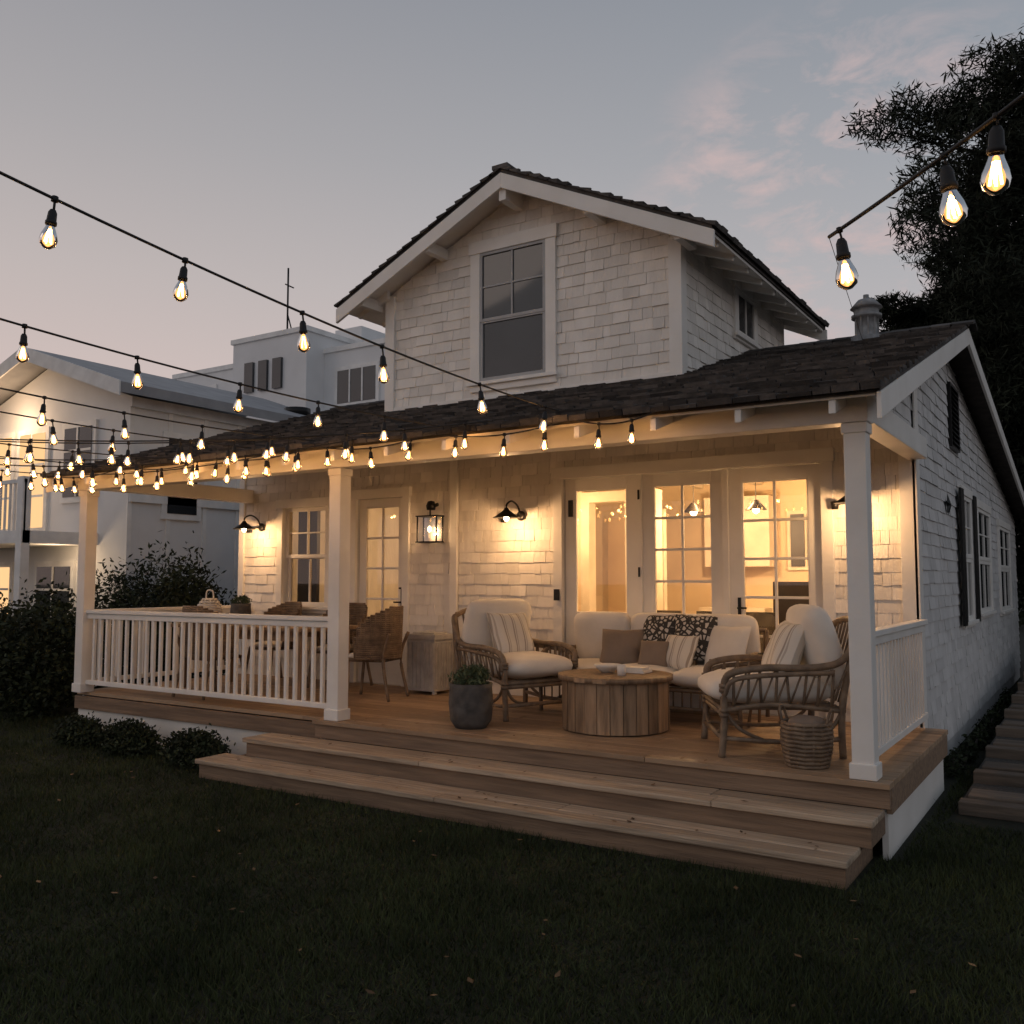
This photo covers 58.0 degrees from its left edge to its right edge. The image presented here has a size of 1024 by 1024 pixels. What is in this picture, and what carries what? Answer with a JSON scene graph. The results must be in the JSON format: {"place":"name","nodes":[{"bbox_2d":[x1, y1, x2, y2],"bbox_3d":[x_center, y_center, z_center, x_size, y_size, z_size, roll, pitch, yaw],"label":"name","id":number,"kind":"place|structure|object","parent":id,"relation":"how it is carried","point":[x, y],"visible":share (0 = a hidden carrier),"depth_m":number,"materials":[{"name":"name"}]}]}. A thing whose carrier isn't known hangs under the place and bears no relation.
{"place":"outdoors","nodes":[
{"label":"outdoors","id":0,"kind":"place"},
{"bbox_2d":[0,599,1023,1023],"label":"ground","id":1,"kind":"structure","parent":0,"point":[956,817],"depth_m":4.79,"materials":[{"name":"green plant"}]},
{"bbox_2d":[0,572,138,721],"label":"garden hedge","id":2,"kind":"object","parent":1,"relation":"on","point":[34,666],"visible":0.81,"depth_m":11.77,"materials":[{"name":"green plant"}]},
{"bbox_2d":[51,711,108,748],"bbox_3d":[-4.629,2.340,9.937,0.856,0.376,0.552,-3,-5,33],"label":"shrub","id":3,"kind":"object","parent":1,"relation":"on","point":[73,730],"visible":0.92,"depth_m":9.80,"materials":[{"name":"green plant"}]},
{"bbox_2d":[95,717,165,757],"bbox_3d":[-3.912,2.289,9.425,0.904,0.407,0.584,-3,-5,33],"label":"shrub","id":4,"kind":"object","parent":1,"relation":"on","point":[128,736],"visible":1,"depth_m":9.28,"materials":[{"name":"green plant"}]},
{"bbox_2d":[71,530,236,683],"bbox_3d":[-5.028,1.595,14.648,4.004,2.606,2.948,-3,-5,33],"label":"tall bush","id":5,"kind":"object","parent":1,"relation":"on","point":[176,589],"visible":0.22,"depth_m":13.84,"materials":[{"name":"green plant"}]},
{"bbox_2d":[0,268,384,686],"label":"house body","id":6,"kind":"structure","parent":1,"relation":"on","point":[39,533],"depth_m":16.42,"materials":[{"name":"white paint"}]},
{"bbox_2d":[158,723,235,769],"bbox_3d":[-3.040,2.240,8.852,0.892,0.418,0.605,-3,-5,33],"label":"shrub","id":7,"kind":"object","parent":1,"relation":"on","point":[202,743],"visible":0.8,"depth_m":8.73,"materials":[{"name":"green plant"}]},
{"bbox_2d":[0,718,975,1005],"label":"fallen leaves","id":8,"kind":"object","parent":1,"relation":"on","point":[544,920],"visible":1,"depth_m":5.30,"materials":[{"name":"brown plant"}]},
{"bbox_2d":[40,162,1023,889],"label":"beach cottage","id":9,"kind":"structure","parent":1,"relation":"on","point":[738,466],"depth_m":9.46,"materials":[{"name":"paint"}]},
{"bbox_2d":[0,456,96,479],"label":"string lights","id":10,"kind":"object","parent":9,"relation":"attached to","point":[7,471],"visible":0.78,"depth_m":9.52},
{"bbox_2d":[0,443,153,474],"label":"string lights","id":11,"kind":"object","parent":9,"relation":"attached to","point":[7,462],"visible":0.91,"depth_m":8.59},
{"bbox_2d":[52,469,118,493],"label":"string lights","id":12,"kind":"object","parent":9,"relation":"hanging from","point":[75,489],"visible":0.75,"depth_m":10.09},
{"bbox_2d":[0,411,250,465],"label":"string lights","id":13,"kind":"object","parent":9,"relation":"attached to","point":[54,441],"visible":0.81,"depth_m":7.48},
{"bbox_2d":[0,452,281,493],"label":"string lights","id":14,"kind":"object","parent":9,"relation":"attached to","point":[156,487],"visible":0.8,"depth_m":9.09},
{"bbox_2d":[0,387,314,456],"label":"string lights","id":15,"kind":"object","parent":9,"relation":"attached to","point":[41,420],"visible":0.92,"depth_m":6.57},
{"bbox_2d":[129,459,204,485],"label":"string lights","id":16,"kind":"object","parent":9,"relation":"hanging from","point":[162,481],"visible":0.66,"depth_m":9.25},
{"bbox_2d":[172,606,247,699],"bbox_3d":[-3.323,1.526,10.205,0.634,0.994,0.616,-3,-5,33],"label":"wicker dining chair","id":17,"kind":"object","parent":9,"relation":"on","point":[196,609],"visible":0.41,"depth_m":9.96,"materials":[{"name":"wicker"}]},
{"bbox_2d":[0,429,421,464],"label":"string lights","id":18,"kind":"object","parent":9,"relation":"attached to","point":[112,459],"visible":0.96,"depth_m":7.36},
{"bbox_2d":[0,318,438,441],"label":"string lights","id":19,"kind":"object","parent":9,"relation":"attached to","point":[22,354],"visible":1,"depth_m":5.38},
{"bbox_2d":[233,515,264,532],"bbox_3d":[-3.530,0.155,12.358,0.300,0.241,0.490,-1,-4,14],"label":"wall sconce","id":20,"kind":"object","parent":9,"relation":"attached to","point":[244,526],"depth_m":12.28,"materials":[{"name":"black metal"}]},
{"bbox_2d":[211,448,308,479],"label":"string lights","id":21,"kind":"object","parent":9,"relation":"hanging from","point":[214,474],"visible":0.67,"depth_m":8.53},
{"bbox_2d":[171,623,359,698],"bbox_3d":[-2.897,1.686,10.765,2.200,0.750,0.899,-3,-5,33],"label":"dining table","id":22,"kind":"object","parent":9,"relation":"on","point":[309,632],"visible":0.2,"depth_m":10.21,"materials":[{"name":"brown wood"}]},
{"bbox_2d":[197,589,222,612],"bbox_3d":[-3.682,1.149,11.251,0.328,0.415,0.320,-3,-5,33],"label":"woven lantern","id":23,"kind":"object","parent":22,"relation":"on","point":[206,602],"visible":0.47,"depth_m":11.17,"materials":[{"name":"beige wicker"}]},
{"bbox_2d":[230,594,251,613],"bbox_3d":[-3.234,1.144,11.029,0.280,0.366,0.255,-3,-5,33],"label":"table plant","id":24,"kind":"object","parent":22,"relation":"on","point":[242,605],"visible":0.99,"depth_m":10.95,"materials":[{"name":"green plant"}]},
{"bbox_2d":[246,601,301,678],"bbox_3d":[-2.975,1.634,11.666,0.634,0.994,0.616,-3,-5,38],"label":"wicker dining chair","id":25,"kind":"object","parent":9,"relation":"on","point":[290,608],"visible":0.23,"depth_m":11.91,"materials":[{"name":"wicker"}]},
{"bbox_2d":[0,171,559,432],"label":"string lights","id":26,"kind":"object","parent":9,"relation":"attached to","point":[48,238],"visible":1,"depth_m":4.10},
{"bbox_2d":[306,603,372,687],"bbox_3d":[-2.051,1.590,11.074,0.634,0.994,0.616,-2,-5,28],"label":"wicker dining chair","id":27,"kind":"object","parent":9,"relation":"on","point":[358,612],"visible":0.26,"depth_m":11.26,"materials":[{"name":"wicker"}]},
{"bbox_2d":[319,436,423,468],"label":"string lights","id":28,"kind":"object","parent":9,"relation":"hanging from","point":[371,463],"visible":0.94,"depth_m":7.78},
{"bbox_2d":[348,606,409,701],"bbox_3d":[-1.487,1.511,9.993,0.616,0.994,0.634,-1,-4,18],"label":"wicker dining chair","id":29,"kind":"object","parent":9,"relation":"on","point":[378,638],"visible":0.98,"depth_m":9.74,"materials":[{"name":"wicker"}]},
{"bbox_2d":[405,631,452,694],"bbox_3d":[-0.934,1.701,10.490,0.430,0.680,0.370,-3,-5,33],"label":"side table","id":30,"kind":"object","parent":9,"relation":"on","point":[429,661],"visible":0.9,"depth_m":10.35,"materials":[{"name":"wood"}]},
{"bbox_2d":[415,501,443,542],"bbox_3d":[-0.966,0.114,10.871,0.310,0.495,0.150,-3,-5,33],"label":"wall lantern","id":31,"kind":"object","parent":9,"relation":"attached to","point":[431,505],"depth_m":10.83,"materials":[{"name":"black metal"}]},
{"bbox_2d":[447,662,492,729],"bbox_3d":[-0.365,1.574,8.022,0.408,0.571,0.434,0,-4,4],"label":"potted plant","id":32,"kind":"object","parent":9,"relation":"on","point":[470,702],"visible":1,"depth_m":7.86,"materials":[{"name":"green plant"}]},
{"bbox_2d":[436,419,568,457],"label":"string lights","id":33,"kind":"object","parent":9,"relation":"hanging from","point":[503,450],"visible":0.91,"depth_m":7.05},
{"bbox_2d":[493,500,525,522],"bbox_3d":[-0.037,-0.009,10.122,0.300,0.241,0.490,-1,-4,14],"label":"wall sconce","id":34,"kind":"object","parent":9,"relation":"attached to","point":[506,514],"depth_m":10.06,"materials":[{"name":"black metal"}]},
{"bbox_2d":[451,599,577,721],"bbox_3d":[-0.002,1.390,8.983,0.946,1.084,1.170,3,-5,-33],"label":"rattan armchair","id":35,"kind":"object","parent":9,"relation":"on","point":[498,641],"visible":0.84,"depth_m":8.89,"materials":[{"name":"beige fabric"}]},
{"bbox_2d":[384,222,761,411],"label":"upper window frames","id":36,"kind":"structure","parent":9,"relation":"in","point":[677,280],"depth_m":10.25,"materials":[{"name":"white paint"}]},
{"bbox_2d":[237,389,927,727],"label":"porch doors and trim","id":37,"kind":"structure","parent":9,"relation":"in","point":[726,516],"depth_m":9.46,"materials":[{"name":"white paint"}]},
{"bbox_2d":[576,412,654,449],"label":"string lights","id":38,"kind":"object","parent":9,"relation":"hanging from","point":[631,440],"visible":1,"depth_m":6.56},
{"bbox_2d":[558,663,672,735],"bbox_3d":[0.888,1.577,7.944,0.984,0.555,0.984,-3,-5,33],"label":"round coffee table","id":39,"kind":"object","parent":9,"relation":"on","point":[610,699],"visible":1,"depth_m":7.57,"materials":[{"name":"brown wood"}]},
{"bbox_2d":[483,243,752,377],"bbox_3d":[1.347,-2.238,10.660,3.317,1.425,0.557,1,-4,-10],"label":"upper window glass","id":40,"kind":"structure","parent":9,"relation":"in","point":[512,346],"depth_m":10.42,"materials":[{"name":"glass"}]},
{"bbox_2d":[539,611,769,727],"bbox_3d":[1.331,1.447,8.849,2.062,0.947,0.841,-3,-5,33],"label":"rattan sofa","id":41,"kind":"object","parent":9,"relation":"on","point":[677,645],"visible":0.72,"depth_m":8.70,"materials":[{"name":"beige fabric"}]},
{"bbox_2d":[697,604,849,758],"bbox_3d":[2.032,1.248,7.044,1.170,1.084,0.946,0,-4,3],"label":"rattan armchair","id":42,"kind":"object","parent":9,"relation":"on","point":[801,663],"visible":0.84,"depth_m":6.69,"materials":[{"name":"beige fabric"}]},
{"bbox_2d":[778,705,833,769],"bbox_3d":[2.020,1.539,6.336,0.365,0.403,0.355,-3,-5,33],"label":"woven basket","id":43,"kind":"object","parent":9,"relation":"on","point":[807,742],"visible":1,"depth_m":6.21,"materials":[{"name":"wicker"}]},
{"bbox_2d":[830,496,844,509],"bbox_3d":[2.992,-0.152,8.182,0.300,0.241,0.490,-1,-4,14],"label":"wall sconce","id":44,"kind":"object","parent":9,"relation":"attached to","point":[835,505],"depth_m":8.37,"materials":[{"name":"black metal"}]},
{"bbox_2d":[957,484,1014,628],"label":"side window frames","id":45,"kind":"structure","parent":9,"relation":"in","point":[982,508],"depth_m":12.43,"materials":[{"name":"white paint"}]},
{"bbox_2d":[964,502,1009,614],"bbox_3d":[6.774,0.706,13.102,0.008,1.350,5.950,-3,-5,33],"label":"side window glass","id":46,"kind":"structure","parent":9,"relation":"in","point":[980,515],"depth_m":12.71,"materials":[{"name":"glass"}]},
{"bbox_2d":[838,23,1023,559],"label":"pine tree","id":47,"kind":"object","parent":1,"relation":"on","point":[1000,251],"visible":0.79,"depth_m":16.91,"materials":[{"name":"green plant"}]},
{"bbox_2d":[869,279,1022,474],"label":"pine tree","id":48,"kind":"object","parent":1,"relation":"on","point":[908,314],"visible":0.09,"depth_m":19.09,"materials":[{"name":"green plant"}]},
{"bbox_2d":[898,226,1023,608],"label":"pine tree","id":49,"kind":"object","parent":1,"relation":"on","point":[1019,562],"visible":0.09,"depth_m":19.70,"materials":[{"name":"green plant"}]},
{"bbox_2d":[943,687,1014,778],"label":"border plants","id":50,"kind":"object","parent":1,"relation":"on","point":[976,744],"visible":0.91,"depth_m":9.59,"materials":[{"name":"green plant"}]},
{"bbox_2d":[1014,519,1023,626],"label":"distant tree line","id":51,"kind":"object","parent":1,"relation":"on","point":[1021,616],"depth_m":33.60,"materials":[{"name":"green plant"}]},
{"bbox_2d":[0,0,1023,378],"label":"sky","id":52,"kind":"structure","parent":0,"point":[249,142],"materials":[{"name":"grey"}]},
{"bbox_2d":[747,653,779,726],"bbox_3d":[2.195,1.551,8.094,0.380,0.634,0.376,-3,-5,33],"label":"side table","id":53,"kind":"object","parent":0,"point":[750,715],"visible":0.05,"depth_m":8.01,"materials":[{"name":"brown wood"}]},
{"bbox_2d":[958,672,1023,822],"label":"steps","id":54,"kind":"structure","parent":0,"point":[996,790],"depth_m":7.73,"materials":[{"name":"brown wood"}]},
{"bbox_3d":[-7.591,0.507,8.810,0.100,3.820,0.100,-3,-5,33],"label":"string light pole","id":55,"kind":"object","parent":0,"visible":0},
{"bbox_2d":[0,455,196,478],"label":"string lights","id":56,"kind":"object","parent":55,"relation":"attached to","point":[34,475],"visible":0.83,"depth_m":9.00},
{"bbox_2d":[0,437,366,487],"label":"string lights","id":57,"kind":"object","parent":55,"relation":"attached to","point":[140,481],"visible":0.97,"depth_m":8.09},
{"bbox_2d":[0,420,493,466],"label":"string lights","id":58,"kind":"object","parent":55,"relation":"attached to","point":[285,456],"visible":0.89,"depth_m":7.62},
{"bbox_3d":[-10.292,0.198,4.614,0.100,3.820,0.100,-3,-5,33],"label":"string light pole","id":59,"kind":"object","parent":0,"visible":0},
{"bbox_3d":[-3.997,-1.732,2.428,13.104,0.158,2.904,-3,-5,33],"label":"support cable","id":60,"kind":"object","parent":59,"relation":"attached to","visible":0},
{"bbox_2d":[827,92,1023,373],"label":"string lights","id":61,"kind":"object","parent":60,"relation":"hanging from","point":[996,177],"visible":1,"depth_m":3.17}
]}

